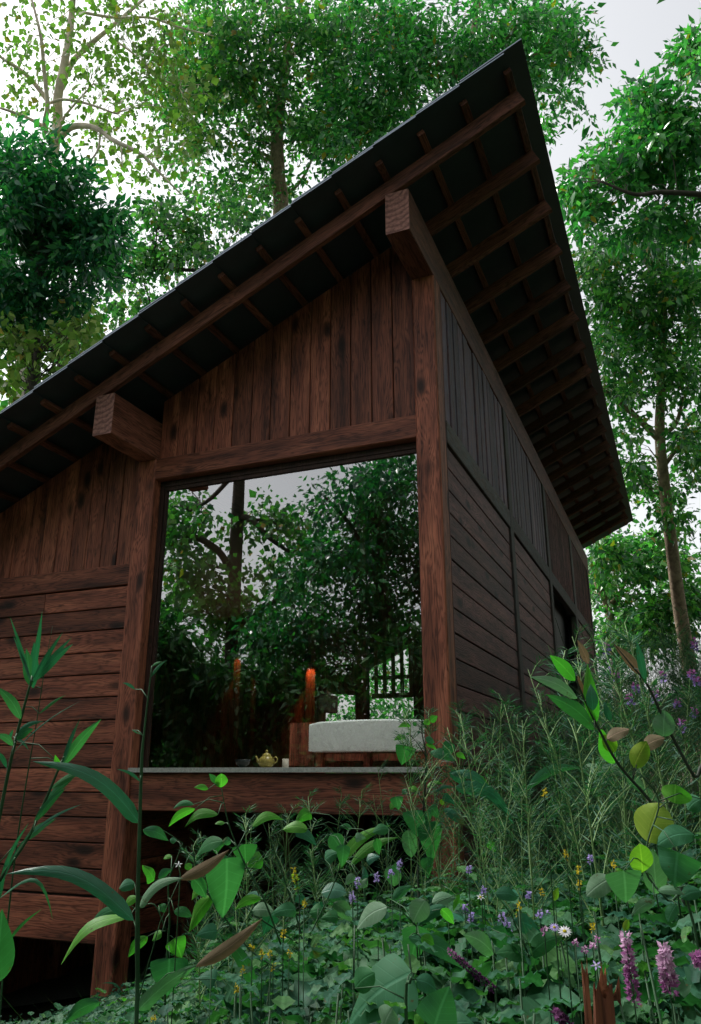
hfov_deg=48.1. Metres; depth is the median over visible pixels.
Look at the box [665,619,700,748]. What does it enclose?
feathery weed
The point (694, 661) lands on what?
feathery weed
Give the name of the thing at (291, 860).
feathery weed
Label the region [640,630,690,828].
feathery weed
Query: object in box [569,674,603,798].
feathery weed
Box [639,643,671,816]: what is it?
feathery weed
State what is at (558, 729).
feathery weed
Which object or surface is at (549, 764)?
feathery weed
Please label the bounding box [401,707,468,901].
feathery weed
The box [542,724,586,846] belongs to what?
feathery weed
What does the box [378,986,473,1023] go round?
burdock
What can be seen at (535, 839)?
feathery weed
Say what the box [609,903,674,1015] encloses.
nettle
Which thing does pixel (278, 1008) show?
nettle
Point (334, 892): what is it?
elder bush
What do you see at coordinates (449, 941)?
violet flower
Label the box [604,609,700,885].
feathery weed
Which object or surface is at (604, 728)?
feathery weed
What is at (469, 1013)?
nettle
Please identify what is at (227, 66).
oak tree
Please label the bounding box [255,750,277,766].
teapot
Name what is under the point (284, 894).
feathery weed
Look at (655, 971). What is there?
nettle
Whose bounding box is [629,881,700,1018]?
nettle
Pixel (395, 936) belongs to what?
nettle
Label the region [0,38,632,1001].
cabin
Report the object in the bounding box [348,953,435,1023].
burdock
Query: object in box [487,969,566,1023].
nettle
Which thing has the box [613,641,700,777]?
ginger lily
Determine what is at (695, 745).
feathery weed
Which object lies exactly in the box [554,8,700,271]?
camphor tree
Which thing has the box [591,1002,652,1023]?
nettle
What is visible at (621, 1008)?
nettle
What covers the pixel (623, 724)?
feathery weed
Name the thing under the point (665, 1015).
nettle
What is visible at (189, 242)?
sweetgum tree
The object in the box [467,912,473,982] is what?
violet flower
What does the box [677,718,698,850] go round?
vetch flower
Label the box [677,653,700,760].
feathery weed
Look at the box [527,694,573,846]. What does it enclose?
feathery weed
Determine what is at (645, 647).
feathery weed
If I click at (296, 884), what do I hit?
goldenrod
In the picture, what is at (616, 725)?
feathery weed
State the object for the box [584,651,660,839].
feathery weed
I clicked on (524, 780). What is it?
feathery weed
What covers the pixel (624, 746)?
vetch flower
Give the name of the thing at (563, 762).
feathery weed
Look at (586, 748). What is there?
feathery weed
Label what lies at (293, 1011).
nettle
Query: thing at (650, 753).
feathery weed
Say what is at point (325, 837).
feathery weed
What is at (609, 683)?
vetch flower
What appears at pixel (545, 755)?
feathery weed
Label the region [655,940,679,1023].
pink spike
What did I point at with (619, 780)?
feathery weed
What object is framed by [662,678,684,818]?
feathery weed
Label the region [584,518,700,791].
understory tree
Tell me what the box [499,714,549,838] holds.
feathery weed
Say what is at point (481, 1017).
nettle
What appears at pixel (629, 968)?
pink spike
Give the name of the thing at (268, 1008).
nettle
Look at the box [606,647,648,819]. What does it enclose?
feathery weed
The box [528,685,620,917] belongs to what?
feathery weed
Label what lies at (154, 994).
broad grass
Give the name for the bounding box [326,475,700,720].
woods
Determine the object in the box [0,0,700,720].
sky
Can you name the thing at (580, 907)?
yellow flower
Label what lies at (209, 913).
feathery weed
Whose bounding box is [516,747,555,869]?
feathery weed
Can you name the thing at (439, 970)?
nettle
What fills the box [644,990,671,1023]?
nettle
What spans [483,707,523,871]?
feathery weed
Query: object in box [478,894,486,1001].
flower
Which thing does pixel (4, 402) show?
woods
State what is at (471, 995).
nettle
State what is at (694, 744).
feathery weed
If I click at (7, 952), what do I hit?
reed
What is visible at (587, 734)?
feathery weed
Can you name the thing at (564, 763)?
feathery weed
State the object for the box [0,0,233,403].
poplar
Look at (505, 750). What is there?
feathery weed
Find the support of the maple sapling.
on the ground at (24, 1010)
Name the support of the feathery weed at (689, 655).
on the ground at (24, 1010)
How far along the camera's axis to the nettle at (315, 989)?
2.14 m
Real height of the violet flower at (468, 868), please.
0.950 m
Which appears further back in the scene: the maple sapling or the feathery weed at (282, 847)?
the maple sapling
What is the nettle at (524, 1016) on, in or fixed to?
on the ground at (24, 1010)
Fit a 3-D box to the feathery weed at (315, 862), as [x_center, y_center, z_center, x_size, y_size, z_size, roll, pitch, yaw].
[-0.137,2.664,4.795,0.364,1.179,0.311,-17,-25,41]
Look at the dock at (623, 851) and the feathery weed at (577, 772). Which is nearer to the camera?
the dock at (623, 851)
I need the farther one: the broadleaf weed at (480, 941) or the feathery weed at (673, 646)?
the feathery weed at (673, 646)
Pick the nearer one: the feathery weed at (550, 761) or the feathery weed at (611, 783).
the feathery weed at (611, 783)
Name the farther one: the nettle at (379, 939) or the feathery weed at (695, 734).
the feathery weed at (695, 734)
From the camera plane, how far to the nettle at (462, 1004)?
1.75 m
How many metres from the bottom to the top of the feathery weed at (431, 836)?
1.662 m
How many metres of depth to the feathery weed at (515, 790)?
6.88 m
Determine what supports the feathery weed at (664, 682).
on the ground at (24, 1010)
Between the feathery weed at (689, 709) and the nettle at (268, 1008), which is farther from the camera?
the feathery weed at (689, 709)
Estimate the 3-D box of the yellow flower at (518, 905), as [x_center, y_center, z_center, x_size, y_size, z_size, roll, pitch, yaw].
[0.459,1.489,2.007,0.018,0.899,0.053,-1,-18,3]
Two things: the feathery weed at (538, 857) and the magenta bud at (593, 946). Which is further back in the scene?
the feathery weed at (538, 857)
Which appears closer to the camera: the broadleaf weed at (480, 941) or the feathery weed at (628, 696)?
the broadleaf weed at (480, 941)
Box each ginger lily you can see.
[338,763,657,937]
[531,618,690,938]
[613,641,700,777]
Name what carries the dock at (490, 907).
on the ground at (24, 1010)
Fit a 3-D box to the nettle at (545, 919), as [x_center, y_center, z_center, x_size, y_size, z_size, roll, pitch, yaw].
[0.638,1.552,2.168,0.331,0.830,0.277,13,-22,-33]
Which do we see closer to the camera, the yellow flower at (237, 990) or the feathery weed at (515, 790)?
the yellow flower at (237, 990)
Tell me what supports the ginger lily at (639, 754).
on the ground at (24, 1010)
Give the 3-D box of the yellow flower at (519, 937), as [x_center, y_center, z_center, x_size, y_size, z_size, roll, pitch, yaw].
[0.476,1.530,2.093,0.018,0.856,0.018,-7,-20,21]
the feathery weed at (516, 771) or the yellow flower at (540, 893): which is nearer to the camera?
the yellow flower at (540, 893)
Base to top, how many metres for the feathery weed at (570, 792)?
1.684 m
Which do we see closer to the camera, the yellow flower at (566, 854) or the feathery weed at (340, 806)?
the yellow flower at (566, 854)
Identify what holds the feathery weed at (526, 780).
on the ground at (24, 1010)
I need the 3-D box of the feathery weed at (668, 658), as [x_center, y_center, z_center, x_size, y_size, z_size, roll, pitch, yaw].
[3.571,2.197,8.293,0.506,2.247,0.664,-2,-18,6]
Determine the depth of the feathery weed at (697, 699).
3.92 m
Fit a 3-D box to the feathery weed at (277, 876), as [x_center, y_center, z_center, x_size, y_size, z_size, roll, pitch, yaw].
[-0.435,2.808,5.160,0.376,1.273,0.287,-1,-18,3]
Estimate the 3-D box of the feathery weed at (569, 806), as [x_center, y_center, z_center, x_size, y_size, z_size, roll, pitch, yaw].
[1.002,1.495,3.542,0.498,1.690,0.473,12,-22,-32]
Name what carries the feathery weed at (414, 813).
on the ground at (24, 1010)
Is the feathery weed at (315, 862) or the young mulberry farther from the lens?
the feathery weed at (315, 862)
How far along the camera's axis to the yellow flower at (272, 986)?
2.35 m
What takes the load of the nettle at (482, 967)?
on the ground at (24, 1010)
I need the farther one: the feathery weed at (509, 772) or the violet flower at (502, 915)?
the feathery weed at (509, 772)
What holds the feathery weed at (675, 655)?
on the ground at (24, 1010)
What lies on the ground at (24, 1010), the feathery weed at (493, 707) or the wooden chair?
the feathery weed at (493, 707)
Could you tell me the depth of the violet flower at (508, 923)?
2.39 m
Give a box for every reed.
[0,614,100,1018]
[0,755,78,980]
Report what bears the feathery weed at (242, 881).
on the ground at (24, 1010)
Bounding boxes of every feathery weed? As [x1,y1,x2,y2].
[177,833,230,1023]
[183,836,229,943]
[184,856,231,966]
[185,833,261,1023]
[186,828,243,957]
[188,903,213,964]
[189,905,230,964]
[208,847,238,934]
[213,813,285,937]
[225,804,297,978]
[236,820,285,944]
[238,801,312,971]
[243,816,300,956]
[258,838,297,937]
[265,837,304,949]
[267,803,314,929]
[268,810,308,947]
[291,789,356,947]
[299,843,356,972]
[304,845,333,927]
[305,784,383,933]
[305,786,350,915]
[348,859,368,908]
[357,758,407,907]
[366,797,402,926]
[379,710,456,912]
[386,730,458,926]
[395,704,484,904]
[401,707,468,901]
[412,761,479,911]
[422,700,502,894]
[435,727,512,920]
[441,706,544,921]
[448,689,534,891]
[450,723,542,920]
[453,720,505,891]
[459,758,526,958]
[464,705,545,872]
[467,734,536,891]
[471,727,536,873]
[471,773,552,918]
[474,707,600,947]
[476,703,528,864]
[476,718,527,873]
[482,698,558,871]
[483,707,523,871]
[488,694,583,897]
[493,732,527,867]
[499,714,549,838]
[501,748,536,872]
[502,712,561,896]
[504,711,544,860]
[504,719,556,864]
[505,736,554,857]
[507,699,555,865]
[515,734,558,869]
[515,781,553,887]
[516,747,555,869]
[522,706,575,860]
[526,710,558,861]
[526,740,582,879]
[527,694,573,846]
[528,656,622,893]
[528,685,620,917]
[528,736,552,867]
[530,722,599,888]
[531,716,566,853]
[534,700,567,853]
[534,716,574,847]
[535,703,569,862]
[535,726,586,862]
[536,717,584,852]
[537,646,636,927]
[537,707,572,851]
[539,646,609,855]
[539,704,613,875]
[540,734,560,844]
[541,686,595,862]
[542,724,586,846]
[544,730,595,860]
[545,715,600,875]
[548,690,596,855]
[549,697,571,830]
[552,642,655,926]
[553,636,661,873]
[558,698,611,853]
[559,773,597,877]
[560,688,630,870]
[562,743,596,874]
[563,666,633,859]
[564,730,602,845]
[567,640,645,844]
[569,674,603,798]
[570,675,637,872]
[572,622,670,855]
[578,661,630,837]
[579,624,654,844]
[581,654,656,869]
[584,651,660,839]
[585,682,621,867]
[588,635,700,895]
[589,652,654,826]
[593,634,626,838]
[593,671,661,854]
[593,697,654,849]
[597,623,680,873]
[597,633,651,760]
[598,639,649,804]
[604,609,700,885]
[605,675,641,860]
[606,636,659,789]
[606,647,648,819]
[614,618,675,821]
[616,697,650,848]
[618,668,683,806]
[620,607,700,851]
[623,632,698,817]
[623,640,666,792]
[625,672,665,798]
[628,638,698,803]
[631,672,700,850]
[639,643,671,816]
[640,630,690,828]
[643,628,693,825]
[646,635,693,758]
[646,648,687,824]
[647,655,663,789]
[652,622,699,762]
[652,640,700,850]
[653,619,698,795]
[653,663,696,819]
[656,617,700,722]
[658,605,700,813]
[658,668,682,823]
[659,647,698,784]
[661,663,700,826]
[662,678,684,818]
[664,633,698,790]
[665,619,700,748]
[665,642,700,777]
[666,647,695,757]
[667,627,700,754]
[667,651,700,820]
[672,627,700,719]
[675,665,700,825]
[675,688,700,779]
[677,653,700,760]
[679,620,700,697]
[681,683,700,817]
[685,638,700,723]
[688,640,700,741]
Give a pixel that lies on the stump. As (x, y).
(604, 997)
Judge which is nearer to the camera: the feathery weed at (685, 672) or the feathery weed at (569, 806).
the feathery weed at (569, 806)
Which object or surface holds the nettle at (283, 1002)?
on the ground at (24, 1010)
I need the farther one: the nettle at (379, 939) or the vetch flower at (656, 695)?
the vetch flower at (656, 695)
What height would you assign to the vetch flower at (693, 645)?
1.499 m
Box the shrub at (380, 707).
[326,662,603,795]
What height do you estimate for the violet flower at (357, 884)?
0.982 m
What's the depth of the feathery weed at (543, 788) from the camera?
7.59 m
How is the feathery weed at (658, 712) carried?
on the ground at (24, 1010)
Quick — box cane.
[7,660,166,1023]
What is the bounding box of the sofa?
[309,719,427,772]
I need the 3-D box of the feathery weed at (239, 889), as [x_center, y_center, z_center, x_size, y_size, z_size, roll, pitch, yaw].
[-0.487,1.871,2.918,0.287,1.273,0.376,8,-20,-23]
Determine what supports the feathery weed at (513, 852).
on the ground at (24, 1010)
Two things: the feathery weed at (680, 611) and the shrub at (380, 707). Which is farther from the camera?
the shrub at (380, 707)
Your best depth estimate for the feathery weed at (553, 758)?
7.43 m
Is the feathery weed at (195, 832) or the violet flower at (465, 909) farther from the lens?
the feathery weed at (195, 832)
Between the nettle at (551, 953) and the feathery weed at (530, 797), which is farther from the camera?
the feathery weed at (530, 797)
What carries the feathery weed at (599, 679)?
on the ground at (24, 1010)
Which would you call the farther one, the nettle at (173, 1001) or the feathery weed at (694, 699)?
the feathery weed at (694, 699)
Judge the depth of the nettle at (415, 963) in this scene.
2.23 m
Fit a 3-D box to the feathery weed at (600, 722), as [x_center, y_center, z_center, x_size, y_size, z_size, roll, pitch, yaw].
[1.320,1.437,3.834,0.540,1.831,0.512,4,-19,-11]
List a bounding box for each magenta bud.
[540,926,551,1023]
[571,938,582,1023]
[580,945,588,962]
[589,941,597,988]
[594,933,600,970]
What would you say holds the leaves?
on the ground at (24, 1010)
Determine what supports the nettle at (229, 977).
on the ground at (24, 1010)
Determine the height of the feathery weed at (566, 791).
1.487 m
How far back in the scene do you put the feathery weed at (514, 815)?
5.03 m
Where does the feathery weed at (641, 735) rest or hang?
on the ground at (24, 1010)
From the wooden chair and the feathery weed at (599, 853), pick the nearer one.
the feathery weed at (599, 853)
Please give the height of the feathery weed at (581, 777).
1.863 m
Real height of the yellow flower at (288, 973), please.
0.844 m
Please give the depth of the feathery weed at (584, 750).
5.63 m
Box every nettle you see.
[124,1012,141,1022]
[151,1003,172,1023]
[156,999,185,1023]
[196,1017,207,1023]
[205,965,262,1023]
[220,973,259,1023]
[235,978,274,1023]
[244,964,283,1023]
[256,976,381,1023]
[262,1004,276,1023]
[272,995,295,1023]
[282,1007,334,1023]
[307,979,356,1018]
[310,993,380,1022]
[317,972,351,1023]
[324,909,369,1010]
[358,996,424,1016]
[365,1000,405,1008]
[367,936,425,1021]
[372,931,413,1023]
[379,932,437,1023]
[388,942,444,988]
[399,965,526,1023]
[404,945,459,1004]
[414,950,482,1003]
[449,930,581,1016]
[451,922,532,1017]
[454,999,481,1023]
[456,1007,515,1023]
[465,980,568,1017]
[472,1011,488,1022]
[480,897,574,1005]
[480,1001,504,1012]
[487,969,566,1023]
[489,918,580,1023]
[492,1007,551,1023]
[496,998,570,1023]
[540,906,597,1016]
[568,962,638,1023]
[577,905,632,982]
[581,954,683,1022]
[589,978,648,1023]
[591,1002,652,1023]
[605,911,700,1023]
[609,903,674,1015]
[613,932,700,1023]
[618,962,697,1023]
[621,913,700,1023]
[621,996,668,1023]
[624,984,669,1021]
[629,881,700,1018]
[638,935,690,1020]
[644,974,700,1019]
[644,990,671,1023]
[646,976,700,1023]
[649,953,690,1023]
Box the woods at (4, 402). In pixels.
[0,359,55,406]
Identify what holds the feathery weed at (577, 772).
on the ground at (24, 1010)
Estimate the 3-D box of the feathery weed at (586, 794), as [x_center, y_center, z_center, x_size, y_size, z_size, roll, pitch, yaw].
[0.902,1.344,2.947,0.384,1.677,0.461,1,-18,-4]
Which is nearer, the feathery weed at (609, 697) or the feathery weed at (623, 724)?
the feathery weed at (623, 724)
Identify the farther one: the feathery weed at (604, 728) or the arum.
the feathery weed at (604, 728)
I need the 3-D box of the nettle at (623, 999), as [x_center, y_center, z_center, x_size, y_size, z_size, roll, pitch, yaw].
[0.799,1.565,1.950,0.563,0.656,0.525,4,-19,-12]
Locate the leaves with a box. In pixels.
[632,786,699,848]
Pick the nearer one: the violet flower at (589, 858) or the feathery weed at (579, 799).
the violet flower at (589, 858)
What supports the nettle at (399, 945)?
on the ground at (24, 1010)
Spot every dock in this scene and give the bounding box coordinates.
[105,982,134,988]
[274,1001,351,1023]
[324,926,364,971]
[414,927,459,973]
[440,912,524,962]
[476,889,536,959]
[610,849,683,889]
[632,837,683,856]
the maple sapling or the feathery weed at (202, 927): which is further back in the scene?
the maple sapling
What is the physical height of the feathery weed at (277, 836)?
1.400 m
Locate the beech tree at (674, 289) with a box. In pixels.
[569,196,700,765]
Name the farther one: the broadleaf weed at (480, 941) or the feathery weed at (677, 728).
the feathery weed at (677, 728)
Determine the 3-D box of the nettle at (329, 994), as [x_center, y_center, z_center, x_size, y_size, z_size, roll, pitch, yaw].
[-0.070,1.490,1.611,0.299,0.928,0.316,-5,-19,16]
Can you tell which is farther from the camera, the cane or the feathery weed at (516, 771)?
the feathery weed at (516, 771)
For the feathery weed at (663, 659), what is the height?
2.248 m
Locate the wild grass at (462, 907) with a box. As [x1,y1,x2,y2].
[4,779,699,1023]
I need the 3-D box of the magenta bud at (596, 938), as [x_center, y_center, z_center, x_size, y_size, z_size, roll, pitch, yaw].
[0.587,1.413,1.737,0.017,0.860,0.038,-1,-18,3]
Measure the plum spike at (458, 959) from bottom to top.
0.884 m
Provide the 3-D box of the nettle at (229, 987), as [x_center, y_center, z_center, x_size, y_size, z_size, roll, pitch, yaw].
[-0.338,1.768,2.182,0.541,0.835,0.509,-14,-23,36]
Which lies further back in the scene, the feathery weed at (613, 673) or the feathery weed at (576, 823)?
the feathery weed at (613, 673)
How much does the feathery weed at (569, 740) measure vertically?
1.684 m
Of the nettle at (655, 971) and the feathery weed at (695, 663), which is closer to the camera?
the nettle at (655, 971)
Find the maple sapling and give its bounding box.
[0,292,107,412]
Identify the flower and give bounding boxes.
[150,1014,156,1023]
[209,965,211,1023]
[234,983,238,1018]
[240,965,245,1015]
[248,943,254,1023]
[259,949,264,1023]
[266,949,272,1005]
[271,963,275,1023]
[280,929,285,1014]
[288,949,292,1015]
[302,899,306,1020]
[349,890,356,991]
[354,877,360,992]
[373,872,379,960]
[387,869,394,952]
[396,859,402,957]
[447,904,450,976]
[462,904,470,1006]
[465,865,474,986]
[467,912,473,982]
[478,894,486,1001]
[480,885,490,1000]
[497,911,507,997]
[503,920,512,997]
[515,909,523,996]
[516,899,525,996]
[525,891,530,908]
[535,909,542,928]
[539,888,545,931]
[541,788,555,930]
[553,880,566,1013]
[563,849,581,1023]
[576,865,592,1021]
[577,879,585,959]
[587,854,598,937]
[590,922,596,977]
[602,643,623,814]
[608,660,631,839]
[610,859,625,984]
[613,670,635,846]
[624,693,646,841]
[631,681,656,853]
[652,689,668,808]
[659,671,685,849]
[672,697,694,842]
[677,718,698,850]
[687,669,700,749]
[689,706,699,757]
[690,637,700,694]
[692,676,700,708]
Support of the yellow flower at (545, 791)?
on the ground at (24, 1010)
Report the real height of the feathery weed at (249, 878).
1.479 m
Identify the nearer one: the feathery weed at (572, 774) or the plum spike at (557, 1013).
the plum spike at (557, 1013)
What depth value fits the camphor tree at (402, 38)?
20.53 m
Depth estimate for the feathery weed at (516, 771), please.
5.93 m
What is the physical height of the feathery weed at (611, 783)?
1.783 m
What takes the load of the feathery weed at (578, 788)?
on the ground at (24, 1010)
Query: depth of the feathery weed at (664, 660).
6.77 m
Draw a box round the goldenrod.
[290,867,302,1023]
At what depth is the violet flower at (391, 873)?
2.77 m
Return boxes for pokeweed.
[62,774,284,1023]
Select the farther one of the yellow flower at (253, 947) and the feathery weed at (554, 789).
the feathery weed at (554, 789)
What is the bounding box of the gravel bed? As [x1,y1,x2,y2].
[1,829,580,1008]
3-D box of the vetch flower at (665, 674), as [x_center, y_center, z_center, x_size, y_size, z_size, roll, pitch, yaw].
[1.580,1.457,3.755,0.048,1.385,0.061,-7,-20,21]
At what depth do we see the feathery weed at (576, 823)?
4.84 m
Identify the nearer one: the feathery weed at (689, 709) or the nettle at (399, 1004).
the nettle at (399, 1004)
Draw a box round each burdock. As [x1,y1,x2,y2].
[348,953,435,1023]
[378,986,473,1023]
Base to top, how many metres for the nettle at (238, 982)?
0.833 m
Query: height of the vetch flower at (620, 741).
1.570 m
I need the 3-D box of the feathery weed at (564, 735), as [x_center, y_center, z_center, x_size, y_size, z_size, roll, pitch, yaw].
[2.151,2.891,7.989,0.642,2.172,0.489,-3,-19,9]
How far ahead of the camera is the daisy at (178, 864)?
2.50 m
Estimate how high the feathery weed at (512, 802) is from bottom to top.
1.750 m
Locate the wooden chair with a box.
[289,722,315,772]
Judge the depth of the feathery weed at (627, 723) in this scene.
3.21 m
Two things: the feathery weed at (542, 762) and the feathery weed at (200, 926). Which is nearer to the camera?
the feathery weed at (200, 926)
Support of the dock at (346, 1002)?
on the ground at (24, 1010)
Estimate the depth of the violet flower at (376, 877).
2.59 m
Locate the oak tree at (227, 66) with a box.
[127,0,379,232]
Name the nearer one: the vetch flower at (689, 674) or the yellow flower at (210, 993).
the yellow flower at (210, 993)
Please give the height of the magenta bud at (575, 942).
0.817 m
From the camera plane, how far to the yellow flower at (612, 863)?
2.24 m
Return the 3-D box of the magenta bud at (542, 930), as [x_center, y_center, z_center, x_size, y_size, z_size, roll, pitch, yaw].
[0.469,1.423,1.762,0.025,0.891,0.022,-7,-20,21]
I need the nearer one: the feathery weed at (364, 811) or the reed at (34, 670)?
the reed at (34, 670)
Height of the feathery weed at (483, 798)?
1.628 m
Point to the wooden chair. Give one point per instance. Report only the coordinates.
(300, 754)
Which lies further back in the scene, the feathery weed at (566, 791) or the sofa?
the sofa
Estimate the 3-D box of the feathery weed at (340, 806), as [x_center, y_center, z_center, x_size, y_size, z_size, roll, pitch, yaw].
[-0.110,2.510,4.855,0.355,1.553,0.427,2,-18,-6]
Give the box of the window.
[138,442,424,767]
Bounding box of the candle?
[282,758,288,766]
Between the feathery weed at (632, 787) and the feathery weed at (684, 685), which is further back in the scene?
the feathery weed at (684, 685)
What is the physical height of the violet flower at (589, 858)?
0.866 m
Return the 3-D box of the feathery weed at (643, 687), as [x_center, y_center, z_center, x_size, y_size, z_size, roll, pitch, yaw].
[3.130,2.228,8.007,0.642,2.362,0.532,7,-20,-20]
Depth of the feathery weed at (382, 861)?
5.34 m
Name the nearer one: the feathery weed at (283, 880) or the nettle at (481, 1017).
the nettle at (481, 1017)
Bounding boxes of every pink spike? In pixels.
[619,931,641,1023]
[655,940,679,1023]
[688,949,700,969]
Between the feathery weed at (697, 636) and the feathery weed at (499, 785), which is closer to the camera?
the feathery weed at (499, 785)
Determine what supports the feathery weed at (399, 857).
on the ground at (24, 1010)
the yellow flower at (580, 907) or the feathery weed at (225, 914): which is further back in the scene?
the feathery weed at (225, 914)
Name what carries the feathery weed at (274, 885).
on the ground at (24, 1010)
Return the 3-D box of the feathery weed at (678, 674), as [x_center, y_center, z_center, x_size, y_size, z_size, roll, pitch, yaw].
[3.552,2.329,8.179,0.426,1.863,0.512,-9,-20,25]
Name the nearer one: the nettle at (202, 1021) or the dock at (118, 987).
the nettle at (202, 1021)
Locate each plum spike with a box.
[447,948,497,1023]
[549,1005,573,1023]
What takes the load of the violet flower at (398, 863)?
on the ground at (24, 1010)
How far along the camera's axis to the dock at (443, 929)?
2.84 m
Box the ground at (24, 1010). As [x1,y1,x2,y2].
[0,690,698,1023]
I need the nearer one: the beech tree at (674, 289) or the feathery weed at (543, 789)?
the feathery weed at (543, 789)
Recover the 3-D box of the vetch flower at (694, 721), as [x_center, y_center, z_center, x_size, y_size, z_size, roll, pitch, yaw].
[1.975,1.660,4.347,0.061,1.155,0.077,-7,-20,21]
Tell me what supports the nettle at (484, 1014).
on the ground at (24, 1010)
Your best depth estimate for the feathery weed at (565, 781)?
4.30 m
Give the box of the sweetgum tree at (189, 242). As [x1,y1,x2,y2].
[42,180,273,366]
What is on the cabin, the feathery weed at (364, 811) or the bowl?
the bowl
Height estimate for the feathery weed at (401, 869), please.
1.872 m
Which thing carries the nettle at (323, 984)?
on the ground at (24, 1010)
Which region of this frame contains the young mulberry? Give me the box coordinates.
[390,715,495,897]
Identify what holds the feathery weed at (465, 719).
on the ground at (24, 1010)
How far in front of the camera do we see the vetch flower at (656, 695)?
3.92 m
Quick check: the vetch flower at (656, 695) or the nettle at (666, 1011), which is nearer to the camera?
the nettle at (666, 1011)
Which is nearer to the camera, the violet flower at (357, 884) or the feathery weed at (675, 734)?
the violet flower at (357, 884)
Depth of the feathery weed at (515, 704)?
7.56 m
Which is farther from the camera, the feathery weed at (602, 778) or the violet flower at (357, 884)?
the feathery weed at (602, 778)
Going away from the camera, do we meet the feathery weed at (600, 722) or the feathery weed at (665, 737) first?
the feathery weed at (600, 722)
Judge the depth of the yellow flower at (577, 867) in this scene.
2.08 m
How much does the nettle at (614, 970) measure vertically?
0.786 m
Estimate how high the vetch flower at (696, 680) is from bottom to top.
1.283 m
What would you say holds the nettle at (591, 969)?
on the ground at (24, 1010)
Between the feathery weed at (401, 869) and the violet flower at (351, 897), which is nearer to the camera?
the violet flower at (351, 897)
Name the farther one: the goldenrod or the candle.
the candle
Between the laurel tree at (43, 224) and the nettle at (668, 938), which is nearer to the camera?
the nettle at (668, 938)
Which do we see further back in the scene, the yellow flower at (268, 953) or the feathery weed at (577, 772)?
the feathery weed at (577, 772)
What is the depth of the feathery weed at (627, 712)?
5.25 m
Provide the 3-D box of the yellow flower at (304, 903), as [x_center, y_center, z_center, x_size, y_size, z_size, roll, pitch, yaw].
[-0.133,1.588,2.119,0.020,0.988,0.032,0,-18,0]
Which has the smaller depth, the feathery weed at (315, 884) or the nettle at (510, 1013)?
the nettle at (510, 1013)
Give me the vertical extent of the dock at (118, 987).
0.499 m
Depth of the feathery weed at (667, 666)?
8.07 m
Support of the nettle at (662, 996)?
on the ground at (24, 1010)
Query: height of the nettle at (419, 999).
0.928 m
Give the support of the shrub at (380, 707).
on the ground at (24, 1010)
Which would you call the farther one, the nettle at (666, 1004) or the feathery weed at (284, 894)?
the feathery weed at (284, 894)
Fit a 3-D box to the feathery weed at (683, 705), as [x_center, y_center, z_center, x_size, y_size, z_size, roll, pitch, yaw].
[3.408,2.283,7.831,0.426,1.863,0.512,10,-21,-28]
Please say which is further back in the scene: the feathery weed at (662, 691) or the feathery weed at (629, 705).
the feathery weed at (662, 691)
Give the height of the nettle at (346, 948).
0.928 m
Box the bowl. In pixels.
[235,759,250,766]
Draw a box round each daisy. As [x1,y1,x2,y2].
[171,861,182,1023]
[549,923,562,1017]
[558,925,573,1023]
[591,961,600,981]
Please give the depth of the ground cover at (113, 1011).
3.04 m
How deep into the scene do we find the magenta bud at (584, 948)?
1.98 m
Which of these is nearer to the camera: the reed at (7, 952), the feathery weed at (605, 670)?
the reed at (7, 952)
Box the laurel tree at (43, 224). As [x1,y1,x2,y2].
[0,109,141,395]
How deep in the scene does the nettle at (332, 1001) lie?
1.91 m
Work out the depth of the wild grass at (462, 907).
3.47 m
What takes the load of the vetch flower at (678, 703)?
on the ground at (24, 1010)
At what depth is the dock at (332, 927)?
3.29 m
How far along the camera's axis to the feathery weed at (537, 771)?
6.72 m
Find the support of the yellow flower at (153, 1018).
on the ground at (24, 1010)
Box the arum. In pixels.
[586,772,700,948]
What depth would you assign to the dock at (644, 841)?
4.79 m
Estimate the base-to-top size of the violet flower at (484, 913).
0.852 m
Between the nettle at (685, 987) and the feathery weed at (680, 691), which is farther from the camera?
the feathery weed at (680, 691)
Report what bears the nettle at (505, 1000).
on the ground at (24, 1010)
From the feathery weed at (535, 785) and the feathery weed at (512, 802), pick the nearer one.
the feathery weed at (512, 802)
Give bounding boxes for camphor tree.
[280,0,618,187]
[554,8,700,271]
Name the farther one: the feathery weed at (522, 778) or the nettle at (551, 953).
the feathery weed at (522, 778)
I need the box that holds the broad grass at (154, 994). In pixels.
[139,850,261,1010]
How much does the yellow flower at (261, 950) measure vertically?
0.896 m
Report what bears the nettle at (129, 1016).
on the ground at (24, 1010)
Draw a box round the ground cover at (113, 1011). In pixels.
[0,817,700,1023]
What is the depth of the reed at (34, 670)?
2.28 m
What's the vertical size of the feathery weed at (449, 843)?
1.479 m
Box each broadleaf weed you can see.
[357,885,465,998]
[463,886,563,987]
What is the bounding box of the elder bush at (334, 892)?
[207,808,401,960]
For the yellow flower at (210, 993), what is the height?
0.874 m
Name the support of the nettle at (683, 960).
on the ground at (24, 1010)
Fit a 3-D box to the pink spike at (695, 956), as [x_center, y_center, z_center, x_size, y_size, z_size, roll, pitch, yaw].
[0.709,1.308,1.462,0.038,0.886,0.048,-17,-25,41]
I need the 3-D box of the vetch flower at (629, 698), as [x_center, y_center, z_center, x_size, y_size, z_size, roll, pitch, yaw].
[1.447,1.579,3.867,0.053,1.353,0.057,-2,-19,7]
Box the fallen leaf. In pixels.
[622,917,629,961]
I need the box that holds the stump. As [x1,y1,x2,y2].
[581,961,620,1023]
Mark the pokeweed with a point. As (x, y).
(224, 877)
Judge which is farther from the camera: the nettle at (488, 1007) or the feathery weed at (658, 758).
the feathery weed at (658, 758)
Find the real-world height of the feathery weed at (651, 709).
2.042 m
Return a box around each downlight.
[231,616,237,651]
[304,576,310,661]
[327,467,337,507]
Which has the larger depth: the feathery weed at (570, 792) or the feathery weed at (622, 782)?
the feathery weed at (570, 792)

